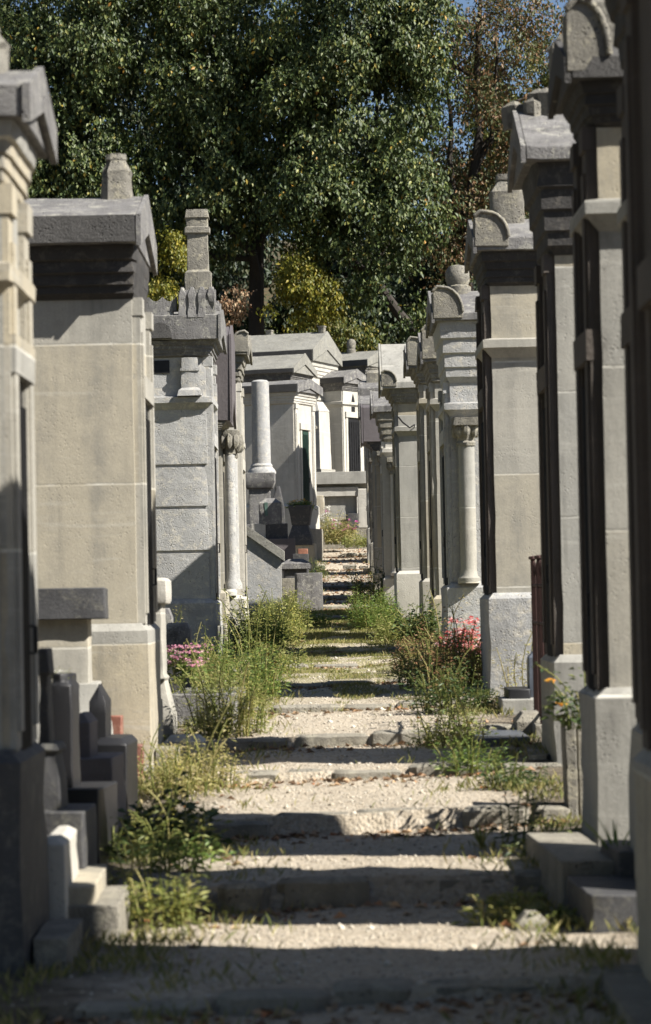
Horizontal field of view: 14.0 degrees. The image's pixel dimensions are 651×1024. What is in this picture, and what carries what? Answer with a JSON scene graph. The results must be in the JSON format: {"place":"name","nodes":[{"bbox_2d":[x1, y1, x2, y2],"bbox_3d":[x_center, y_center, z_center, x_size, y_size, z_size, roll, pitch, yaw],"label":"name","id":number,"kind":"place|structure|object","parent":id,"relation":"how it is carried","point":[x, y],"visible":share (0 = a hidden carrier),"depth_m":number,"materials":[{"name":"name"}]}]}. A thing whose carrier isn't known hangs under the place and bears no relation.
{"place":"outdoors","nodes":[
{"label":"outdoors","id":0,"kind":"place"},
{"bbox_2d":[2,0,567,239],"label":"sky","id":1,"kind":"structure","parent":0,"point":[465,2],"materials":[{"name":"blue"}]},
{"bbox_2d":[0,239,642,1023],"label":"ground","id":2,"kind":"structure","parent":0,"point":[384,887],"depth_m":11.32,"materials":[{"name":"beige gravel"}]},
{"bbox_2d":[0,33,82,978],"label":"mausoleum","id":3,"kind":"structure","parent":2,"relation":"on","point":[28,139],"depth_m":9.59,"materials":[{"name":"grey stone"}]},
{"bbox_2d":[19,382,37,750],"bbox_3d":[-1.131,0.376,9.869,0.087,1.737,0.409,-1,-2,0],"label":"door","id":4,"kind":"structure","parent":3,"relation":"in","point":[27,733],"depth_m":9.93,"materials":[{"name":"metal"}]},
{"bbox_2d":[38,648,96,868],"bbox_3d":[-1.130,1.117,11.406,0.241,1.065,0.553,-1,-3,1],"label":"gravestone","id":5,"kind":"object","parent":2,"relation":"on","point":[80,818],"visible":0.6,"depth_m":11.31,"materials":[{"name":"grey stone"}]},
{"bbox_2d":[35,587,112,742],"bbox_3d":[-1.566,1.027,15.394,0.659,1.162,0.803,-1,-2,-4],"label":"tomb","id":6,"kind":"object","parent":2,"relation":"on","point":[66,616],"visible":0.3,"depth_m":15.09,"materials":[{"name":"beige stone"}]},
{"bbox_2d":[52,673,117,863],"bbox_3d":[-1.150,1.231,12.574,0.251,0.939,0.602,-1,-3,4],"label":"gravestone","id":7,"kind":"object","parent":2,"relation":"on","point":[102,795],"visible":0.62,"depth_m":12.40,"materials":[{"name":"black stone"}]},
{"bbox_2d":[47,825,129,943],"bbox_3d":[-1.004,1.557,10.515,0.394,0.557,1.597,-2,-2,-1],"label":"kerb tomb","id":8,"kind":"object","parent":2,"relation":"on","point":[92,899],"visible":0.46,"depth_m":10.38,"materials":[{"name":"stone"}]},
{"bbox_2d":[0,0,184,293],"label":"lime tree","id":9,"kind":"object","parent":2,"relation":"on","point":[9,17],"visible":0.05,"depth_m":83.40,"materials":[{"name":"green plant"}]},
{"bbox_2d":[79,712,126,827],"bbox_3d":[-1.166,1.362,13.616,0.223,0.672,0.503,-2,-2,3],"label":"gravestone","id":10,"kind":"object","parent":2,"relation":"on","point":[95,765],"visible":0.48,"depth_m":13.46,"materials":[{"name":"grey stone"}]},
{"bbox_2d":[25,153,183,772],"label":"mausoleum","id":11,"kind":"structure","parent":2,"relation":"on","point":[93,261],"depth_m":16.24,"materials":[{"name":"grey stone"}]},
{"bbox_2d":[145,404,156,625],"bbox_3d":[-1.124,0.219,16.751,0.087,1.816,0.601,-1,-2,0],"label":"door","id":12,"kind":"structure","parent":11,"relation":"in","point":[150,616],"depth_m":16.85,"materials":[{"name":"metal"}]},
{"bbox_2d":[89,683,137,812],"bbox_3d":[-1.165,1.317,14.518,0.226,0.755,0.503,0,-2,3],"label":"gravestone","id":13,"kind":"object","parent":2,"relation":"on","point":[100,711],"visible":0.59,"depth_m":14.38,"materials":[{"name":"black stone"}]},
{"bbox_2d":[104,817,171,863],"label":"weed plant","id":14,"kind":"object","parent":2,"relation":"on","point":[113,852],"visible":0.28,"depth_m":12.48,"materials":[{"name":"green plant"}]},
{"bbox_2d":[99,815,203,894],"bbox_3d":[-0.766,1.468,11.346,0.487,0.354,0.450,-1,-2,0],"label":"weed plant","id":15,"kind":"object","parent":2,"relation":"on","point":[143,862],"visible":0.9,"depth_m":11.35,"materials":[{"name":"green plant"}]},
{"bbox_2d":[155,578,176,737],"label":"grave pillar","id":16,"kind":"structure","parent":2,"relation":"on","point":[164,593],"depth_m":18.19,"materials":[{"name":"beige stone"}]},
{"bbox_2d":[0,0,332,335],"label":"lime tree","id":17,"kind":"object","parent":2,"relation":"on","point":[106,62],"visible":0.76,"depth_m":81.02,"materials":[{"name":"green plant"}]},
{"bbox_2d":[147,225,186,311],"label":"shrub","id":18,"kind":"object","parent":2,"relation":"on","point":[176,257],"visible":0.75,"depth_m":79.31,"materials":[{"name":"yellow plant"}]},
{"bbox_2d":[115,781,232,855],"bbox_3d":[-0.748,1.497,12.803,0.518,0.423,0.581,-2,-2,28],"label":"weed plant","id":19,"kind":"object","parent":2,"relation":"on","point":[167,821],"visible":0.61,"depth_m":12.80,"materials":[{"name":"green plant"}]},
{"bbox_2d":[122,869,228,930],"bbox_3d":[-0.690,1.625,10.970,0.518,0.275,0.454,0,-2,-41],"label":"weed plant","id":20,"kind":"object","parent":2,"relation":"on","point":[173,913],"visible":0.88,"depth_m":10.90,"materials":[{"name":"green plant"}]},
{"bbox_2d":[118,771,232,851],"bbox_3d":[-0.762,1.515,13.177,0.618,0.457,0.536,-2,-2,26],"label":"weed plant","id":21,"kind":"object","parent":2,"relation":"on","point":[190,808],"visible":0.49,"depth_m":13.17,"materials":[{"name":"green plant"}]},
{"bbox_2d":[165,608,192,687],"bbox_3d":[-1.285,1.247,22.701,0.314,0.850,0.463,-1,-1,1],"label":"gravestone","id":22,"kind":"object","parent":2,"relation":"on","point":[177,634],"visible":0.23,"depth_m":22.48,"materials":[{"name":"grey stone"}]},
{"bbox_2d":[137,739,222,803],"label":"weed plant","id":23,"kind":"object","parent":2,"relation":"on","point":[165,781],"visible":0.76,"depth_m":14.90,"materials":[{"name":"green plant"}]},
{"bbox_2d":[146,209,226,657],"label":"mausoleum","id":24,"kind":"structure","parent":2,"relation":"on","point":[188,341],"depth_m":28.64,"materials":[{"name":"grey stone"}]},
{"bbox_2d":[138,828,235,873],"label":"weed plant","id":25,"kind":"object","parent":2,"relation":"on","point":[203,854],"visible":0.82,"depth_m":12.12,"materials":[{"name":"green plant"}]},
{"bbox_2d":[167,639,213,684],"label":"flowering plant","id":26,"kind":"object","parent":2,"relation":"on","point":[182,659],"visible":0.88,"depth_m":19.84,"materials":[{"name":"pink plant"}]},
{"bbox_2d":[150,682,250,795],"bbox_3d":[-0.717,1.303,15.154,0.593,0.641,0.547,-1,-2,0],"label":"weed plant","id":27,"kind":"object","parent":2,"relation":"on","point":[197,773],"visible":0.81,"depth_m":15.21,"materials":[{"name":"green plant"}]},
{"bbox_2d":[154,718,256,788],"bbox_3d":[-0.713,1.454,15.545,0.633,0.477,0.495,-1,-2,0],"label":"weed plant","id":28,"kind":"object","parent":2,"relation":"on","point":[214,771],"visible":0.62,"depth_m":15.54,"materials":[{"name":"green plant"}]},
{"bbox_2d":[172,687,245,726],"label":"grave slab","id":29,"kind":"structure","parent":2,"relation":"on","point":[182,711],"depth_m":18.97,"materials":[{"name":"grey stone"}]},
{"bbox_2d":[170,650,262,718],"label":"weed plant","id":30,"kind":"object","parent":2,"relation":"on","point":[206,680],"visible":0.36,"depth_m":19.19,"materials":[{"name":"green plant"}]},
{"bbox_2d":[172,639,264,738],"bbox_3d":[-0.715,1.221,17.949,0.618,0.734,0.407,-1,-2,-16],"label":"weed plant","id":31,"kind":"object","parent":2,"relation":"on","point":[209,724],"visible":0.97,"depth_m":17.96,"materials":[{"name":"green plant"}]},
{"bbox_2d":[177,651,279,737],"bbox_3d":[-0.665,1.287,18.163,0.724,0.672,0.569,-1,-2,0],"label":"weed plant","id":32,"kind":"object","parent":2,"relation":"on","point":[244,713],"visible":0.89,"depth_m":18.09,"materials":[{"name":"green plant"}]},
{"bbox_2d":[214,325,243,647],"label":"mausoleum","id":33,"kind":"structure","parent":2,"relation":"on","point":[230,445],"depth_m":30.48,"materials":[{"name":"beige stone"}]},
{"bbox_2d":[218,284,252,332],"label":"shrub","id":34,"kind":"object","parent":2,"relation":"on","point":[232,309],"visible":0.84,"depth_m":79.50,"materials":[{"name":"brown plant"}]},
{"bbox_2d":[194,627,278,681],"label":"weed plant","id":35,"kind":"object","parent":2,"relation":"on","point":[225,649],"visible":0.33,"depth_m":23.71,"materials":[{"name":"green plant"}]},
{"bbox_2d":[227,330,252,628],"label":"mausoleum","id":36,"kind":"structure","parent":2,"relation":"on","point":[243,349],"depth_m":34.27,"materials":[{"name":"stone"}]},
{"bbox_2d":[216,587,283,659],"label":"weed plant","id":37,"kind":"object","parent":2,"relation":"on","point":[250,631],"visible":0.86,"depth_m":26.99,"materials":[{"name":"green plant"}]},
{"bbox_2d":[209,637,296,699],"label":"weed plant","id":38,"kind":"object","parent":2,"relation":"on","point":[259,674],"visible":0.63,"depth_m":20.73,"materials":[{"name":"green plant"}]},
{"bbox_2d":[218,588,295,652],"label":"weed plant","id":39,"kind":"object","parent":2,"relation":"on","point":[276,631],"visible":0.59,"depth_m":28.39,"materials":[{"name":"green plant"}]},
{"bbox_2d":[245,380,284,527],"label":"broken column","id":40,"kind":"structure","parent":2,"relation":"on","point":[260,475],"depth_m":50.20,"materials":[{"name":"grey stone"}]},
{"bbox_2d":[246,525,284,613],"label":"tomb wall","id":41,"kind":"structure","parent":2,"relation":"on","point":[265,556],"depth_m":41.49,"materials":[{"name":"grey stone"}]},
{"bbox_2d":[7,0,524,352],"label":"dark wood","id":42,"kind":"object","parent":2,"relation":"on","point":[400,292],"visible":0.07,"depth_m":97.58,"materials":[{"name":"green plant"}]},
{"bbox_2d":[232,584,311,643],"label":"weed plant","id":43,"kind":"object","parent":2,"relation":"on","point":[287,617],"visible":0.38,"depth_m":31.37,"materials":[{"name":"green plant"}]},
{"bbox_2d":[251,498,295,577],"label":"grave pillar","id":44,"kind":"structure","parent":2,"relation":"on","point":[271,527],"depth_m":48.33,"materials":[{"name":"grey stone"}]},
{"bbox_2d":[240,637,313,674],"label":"weed plant","id":45,"kind":"object","parent":2,"relation":"on","point":[298,662],"visible":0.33,"depth_m":24.34,"materials":[{"name":"green plant"}]},
{"bbox_2d":[243,353,317,381],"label":"mausoleum","id":46,"kind":"structure","parent":2,"relation":"on","point":[284,367],"depth_m":61.38,"materials":[{"name":"stone"}]},
{"bbox_2d":[242,379,322,560],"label":"mausoleum","id":47,"kind":"structure","parent":2,"relation":"on","point":[292,407],"depth_m":57.80,"materials":[{"name":"stone"}]},
{"bbox_2d":[253,588,318,628],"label":"weed plant","id":48,"kind":"object","parent":2,"relation":"on","point":[302,611],"visible":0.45,"depth_m":34.91,"materials":[{"name":"green plant"}]},
{"bbox_2d":[251,326,341,519],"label":"mausoleum","id":49,"kind":"structure","parent":2,"relation":"on","point":[319,348],"depth_m":66.75,"materials":[{"name":"stone"}]},
{"bbox_2d":[281,559,311,601],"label":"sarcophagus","id":50,"kind":"object","parent":2,"relation":"on","point":[291,568],"visible":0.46,"depth_m":43.50,"materials":[{"name":"grey stone"}]},
{"bbox_2d":[288,505,316,572],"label":"planter","id":51,"kind":"object","parent":2,"relation":"on","point":[300,531],"visible":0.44,"depth_m":54.05,"materials":[{"name":"grey stone"}]},
{"bbox_2d":[256,232,351,333],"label":"shrub","id":52,"kind":"object","parent":2,"relation":"on","point":[305,284],"visible":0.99,"depth_m":79.20,"materials":[{"name":"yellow plant"}]},
{"bbox_2d":[295,573,322,610],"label":"stone block","id":53,"kind":"structure","parent":2,"relation":"on","point":[310,585],"depth_m":42.28,"materials":[{"name":"grey stone"}]},
{"bbox_2d":[0,557,637,1023],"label":"verge grass","id":54,"kind":"structure","parent":2,"relation":"on","point":[140,935],"depth_m":10.12,"materials":[{"name":"green plant"}]},
{"bbox_2d":[27,548,614,1023],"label":"leaf litter","id":55,"kind":"object","parent":2,"relation":"on","point":[525,996],"visible":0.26,"depth_m":12.06,"materials":[{"name":"brown plant"}]},
{"bbox_2d":[264,305,382,352],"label":"shrub","id":56,"kind":"object","parent":2,"relation":"on","point":[341,338],"visible":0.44,"depth_m":83.70,"materials":[{"name":"green plant"}]},
{"bbox_2d":[315,402,334,507],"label":"stele","id":57,"kind":"object","parent":2,"relation":"on","point":[322,439],"visible":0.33,"depth_m":64.49,"materials":[{"name":"stone"}]},
{"bbox_2d":[131,869,540,918],"bbox_3d":[0.342,1.677,11.364,2.626,0.309,0.230,-1,-2,-1],"label":"stone step","id":58,"kind":"object","parent":2,"relation":"on","point":[312,892],"visible":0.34,"depth_m":11.29,"materials":[{"name":"grey stone"}]},
{"bbox_2d":[320,510,357,544],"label":"flowering plant","id":59,"kind":"object","parent":2,"relation":"on","point":[335,531],"visible":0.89,"depth_m":59.90,"materials":[{"name":"green plant"}]},
{"bbox_2d":[316,471,367,549],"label":"tomb wall","id":60,"kind":"structure","parent":2,"relation":"on","point":[343,492],"depth_m":60.98,"materials":[{"name":"grey stone"}]},
{"bbox_2d":[320,369,365,512],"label":"mausoleum","id":61,"kind":"structure","parent":2,"relation":"on","point":[340,394],"depth_m":66.77,"materials":[{"name":"stone"}]},
{"bbox_2d":[348,417,360,470],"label":"door","id":62,"kind":"structure","parent":61,"relation":"in","point":[353,423],"depth_m":67.01,"materials":[{"name":"metal"}]},
{"bbox_2d":[193,608,499,711],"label":"path grass","id":63,"kind":"structure","parent":2,"relation":"on","point":[356,633],"depth_m":26.68,"materials":[{"name":"green plant"}]},
{"bbox_2d":[216,0,478,344],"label":"lime tree","id":64,"kind":"object","parent":2,"relation":"on","point":[384,190],"visible":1,"depth_m":79.31,"materials":[{"name":"green plant"}]},
{"bbox_2d":[338,339,377,470],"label":"mausoleum","id":65,"kind":"structure","parent":2,"relation":"on","point":[363,362],"depth_m":73.31,"materials":[{"name":"grey stone"}]},
{"bbox_2d":[74,964,642,1020],"bbox_3d":[0.276,1.644,8.782,2.207,0.239,0.260,-1,-2,-4],"label":"stone step","id":66,"kind":"object","parent":2,"relation":"on","point":[355,991],"visible":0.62,"depth_m":8.69,"materials":[{"name":"grey stone"}]},
{"bbox_2d":[206,724,515,750],"bbox_3d":[0.297,1.569,17.673,2.523,0.276,0.223,-1,-2,1],"label":"stone step","id":67,"kind":"object","parent":2,"relation":"on","point":[388,737],"visible":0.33,"depth_m":17.61,"materials":[{"name":"grey stone"}]},
{"bbox_2d":[167,761,561,784],"bbox_3d":[0.284,1.605,15.662,2.467,0.240,0.260,-1,-2,3],"label":"stone step","id":68,"kind":"object","parent":2,"relation":"on","point":[427,769],"visible":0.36,"depth_m":15.59,"materials":[{"name":"grey stone"}]},
{"bbox_2d":[345,550,384,602],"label":"weed plant","id":69,"kind":"object","parent":2,"relation":"on","point":[377,585],"visible":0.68,"depth_m":43.41,"materials":[{"name":"green plant"}]},
{"bbox_2d":[358,395,373,574],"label":"mausoleum","id":70,"kind":"structure","parent":2,"relation":"on","point":[363,400],"depth_m":53.09,"materials":[{"name":"stone"}]},
{"bbox_2d":[358,368,377,562],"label":"mausoleum","id":71,"kind":"structure","parent":2,"relation":"on","point":[368,385],"depth_m":56.60,"materials":[{"name":"grey stone"}]},
{"bbox_2d":[360,404,382,590],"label":"mausoleum","id":72,"kind":"structure","parent":2,"relation":"on","point":[370,440],"depth_m":47.54,"materials":[{"name":"grey stone"}]},
{"bbox_2d":[248,695,494,712],"bbox_3d":[0.219,1.513,19.866,2.178,0.230,0.359,-1,-2,0],"label":"stone step","id":73,"kind":"object","parent":2,"relation":"on","point":[301,708],"visible":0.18,"depth_m":19.75,"materials":[{"name":"grey stone"}]},
{"bbox_2d":[341,585,402,622],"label":"weed plant","id":74,"kind":"object","parent":2,"relation":"on","point":[357,602],"visible":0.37,"depth_m":37.88,"materials":[{"name":"green plant"}]},
{"bbox_2d":[344,592,405,630],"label":"weed plant","id":75,"kind":"object","parent":2,"relation":"on","point":[367,619],"visible":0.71,"depth_m":34.40,"materials":[{"name":"green plant"}]},
{"bbox_2d":[178,805,572,838],"bbox_3d":[0.242,1.659,13.681,2.112,0.272,0.283,-1,-2,0],"label":"stone step","id":76,"kind":"object","parent":2,"relation":"on","point":[474,815],"visible":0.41,"depth_m":13.60,"materials":[{"name":"grey stone"}]},
{"bbox_2d":[370,391,395,603],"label":"mausoleum","id":77,"kind":"structure","parent":2,"relation":"on","point":[380,409],"depth_m":43.04,"materials":[{"name":"stone"}]},
{"bbox_2d":[378,344,420,617],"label":"mausoleum","id":78,"kind":"structure","parent":2,"relation":"on","point":[396,390],"depth_m":38.55,"materials":[{"name":"stone"}]},
{"bbox_2d":[389,588,441,641],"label":"weed plant","id":79,"kind":"object","parent":2,"relation":"on","point":[430,617],"visible":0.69,"depth_m":29.53,"materials":[{"name":"green plant"}]},
{"bbox_2d":[403,336,430,622],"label":"mausoleum","id":80,"kind":"structure","parent":2,"relation":"on","point":[409,361],"depth_m":34.67,"materials":[{"name":"beige stone"}]},
{"bbox_2d":[383,623,469,688],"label":"weed plant","id":81,"kind":"object","parent":2,"relation":"on","point":[407,669],"visible":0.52,"depth_m":21.51,"materials":[{"name":"green plant"}]},
{"bbox_2d":[416,325,443,635],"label":"mausoleum","id":82,"kind":"structure","parent":2,"relation":"on","point":[426,364],"depth_m":31.06,"materials":[{"name":"grey stone"}]},
{"bbox_2d":[399,656,499,714],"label":"weed plant","id":83,"kind":"object","parent":2,"relation":"on","point":[478,695],"visible":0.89,"depth_m":19.10,"materials":[{"name":"green plant"}]},
{"bbox_2d":[418,602,482,688],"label":"flowering plant","id":84,"kind":"object","parent":2,"relation":"on","point":[456,650],"visible":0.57,"depth_m":21.08,"materials":[{"name":"green plant"}]},
{"bbox_2d":[403,695,498,748],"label":"weed plant","id":85,"kind":"object","parent":2,"relation":"on","point":[445,724],"visible":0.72,"depth_m":17.24,"materials":[{"name":"green plant"}]},
{"bbox_2d":[425,265,483,649],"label":"mausoleum","id":86,"kind":"structure","parent":2,"relation":"on","point":[451,318],"depth_m":26.41,"materials":[{"name":"grey stone"}]},
{"bbox_2d":[428,716,513,776],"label":"weed plant","id":87,"kind":"object","parent":2,"relation":"on","point":[470,757],"visible":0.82,"depth_m":15.54,"materials":[{"name":"green plant"}]},
{"bbox_2d":[408,0,568,290],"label":"chestnut tree","id":88,"kind":"object","parent":2,"relation":"on","point":[475,86],"visible":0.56,"depth_m":86.06,"materials":[{"name":"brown plant"}]},
{"bbox_2d":[446,26,552,261],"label":"broadleaf tree","id":89,"kind":"object","parent":2,"relation":"on","point":[544,78],"visible":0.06,"depth_m":97.90,"materials":[{"name":"green plant"}]},
{"bbox_2d":[470,730,529,746],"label":"grave slab","id":90,"kind":"structure","parent":2,"relation":"on","point":[504,734],"depth_m":16.99,"materials":[{"name":"grey stone"}]},
{"bbox_2d":[450,886,550,926],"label":"weed plant","id":91,"kind":"object","parent":2,"relation":"on","point":[508,906],"visible":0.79,"depth_m":10.45,"materials":[{"name":"green plant"}]},
{"bbox_2d":[464,174,540,696],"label":"mausoleum","id":92,"kind":"structure","parent":2,"relation":"on","point":[500,259],"depth_m":20.24,"materials":[{"name":"beige stone"}]},
{"bbox_2d":[475,751,550,791],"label":"weed plant","id":93,"kind":"object","parent":2,"relation":"on","point":[507,778],"visible":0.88,"depth_m":14.53,"materials":[{"name":"green plant"}]},
{"bbox_2d":[498,652,533,714],"bbox_3d":[1.425,1.320,18.868,0.380,0.662,0.603,-1,-1,0],"label":"tomb","id":94,"kind":"object","parent":2,"relation":"on","point":[518,699],"visible":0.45,"depth_m":18.67,"materials":[{"name":"grey stone"}]},
{"bbox_2d":[481,781,558,844],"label":"weed plant","id":95,"kind":"object","parent":2,"relation":"on","point":[516,828],"visible":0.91,"depth_m":12.64,"materials":[{"name":"green plant"}]},
{"bbox_2d":[513,710,541,737],"bbox_3d":[1.367,1.598,17.637,0.217,0.535,0.551,0,-1,0],"label":"tomb","id":96,"kind":"object","parent":2,"relation":"on","point":[524,721],"visible":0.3,"depth_m":17.57,"materials":[{"name":"stone"}]},
{"bbox_2d":[528,555,545,723],"bbox_3d":[1.419,0.883,17.491,0.060,1.200,1.080,-1,-2,0],"label":"iron railing","id":97,"kind":"object","parent":2,"relation":"on","point":[538,648],"visible":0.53,"depth_m":17.67,"materials":[{"name":"brown metal"}]},
{"bbox_2d":[501,87,585,763],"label":"mausoleum","id":98,"kind":"structure","parent":2,"relation":"on","point":[539,174],"depth_m":15.66,"materials":[{"name":"grey stone"}]},
{"bbox_2d":[542,394,552,655],"bbox_3d":[1.354,0.231,15.999,0.087,1.913,0.436,-1,-2,0],"label":"door","id":99,"kind":"structure","parent":98,"relation":"in","point":[550,648],"depth_m":16.05,"materials":[{"name":"metal"}]},
{"bbox_2d":[532,662,586,730],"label":"flowering plant","id":100,"kind":"object","parent":2,"relation":"on","point":[568,722],"visible":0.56,"depth_m":13.29,"materials":[{"name":"green plant"}]},
{"bbox_2d":[560,713,582,818],"bbox_3d":[1.293,1.361,13.654,0.136,0.647,0.175,-2,-1,-2],"label":"gate post","id":101,"kind":"object","parent":2,"relation":"on","point":[572,769],"visible":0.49,"depth_m":13.57,"materials":[{"name":"stone"}]},
{"bbox_2d":[526,833,637,932],"bbox_3d":[1.111,1.573,10.907,0.354,0.423,1.902,0,-1,-3],"label":"kerb tomb","id":102,"kind":"object","parent":2,"relation":"on","point":[588,879],"visible":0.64,"depth_m":10.65,"materials":[{"name":"stone"}]},
{"bbox_2d":[546,0,636,846],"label":"mausoleum","id":103,"kind":"structure","parent":2,"relation":"on","point":[585,76],"depth_m":11.95,"materials":[{"name":"grey stone"}]},
{"bbox_2d":[582,369,596,690],"bbox_3d":[1.229,0.256,12.247,0.087,1.861,0.381,-1,-2,0],"label":"door","id":104,"kind":"structure","parent":103,"relation":"in","point":[590,676],"depth_m":12.30,"materials":[{"name":"metal"}]},
{"bbox_2d":[585,0,643,878],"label":"mausoleum","id":105,"kind":"structure","parent":2,"relation":"on","point":[616,17],"depth_m":10.61,"materials":[{"name":"grey stone"}]},
{"bbox_2d":[603,0,650,1023],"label":"mausoleum","id":106,"kind":"structure","parent":2,"relation":"on","point":[630,995],"depth_m":8.76,"materials":[{"name":"grey stone"}]},
{"bbox_2d":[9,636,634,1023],"bbox_3d":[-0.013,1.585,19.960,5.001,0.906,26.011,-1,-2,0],"label":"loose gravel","id":107,"kind":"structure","parent":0,"point":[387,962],"depth_m":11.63,"materials":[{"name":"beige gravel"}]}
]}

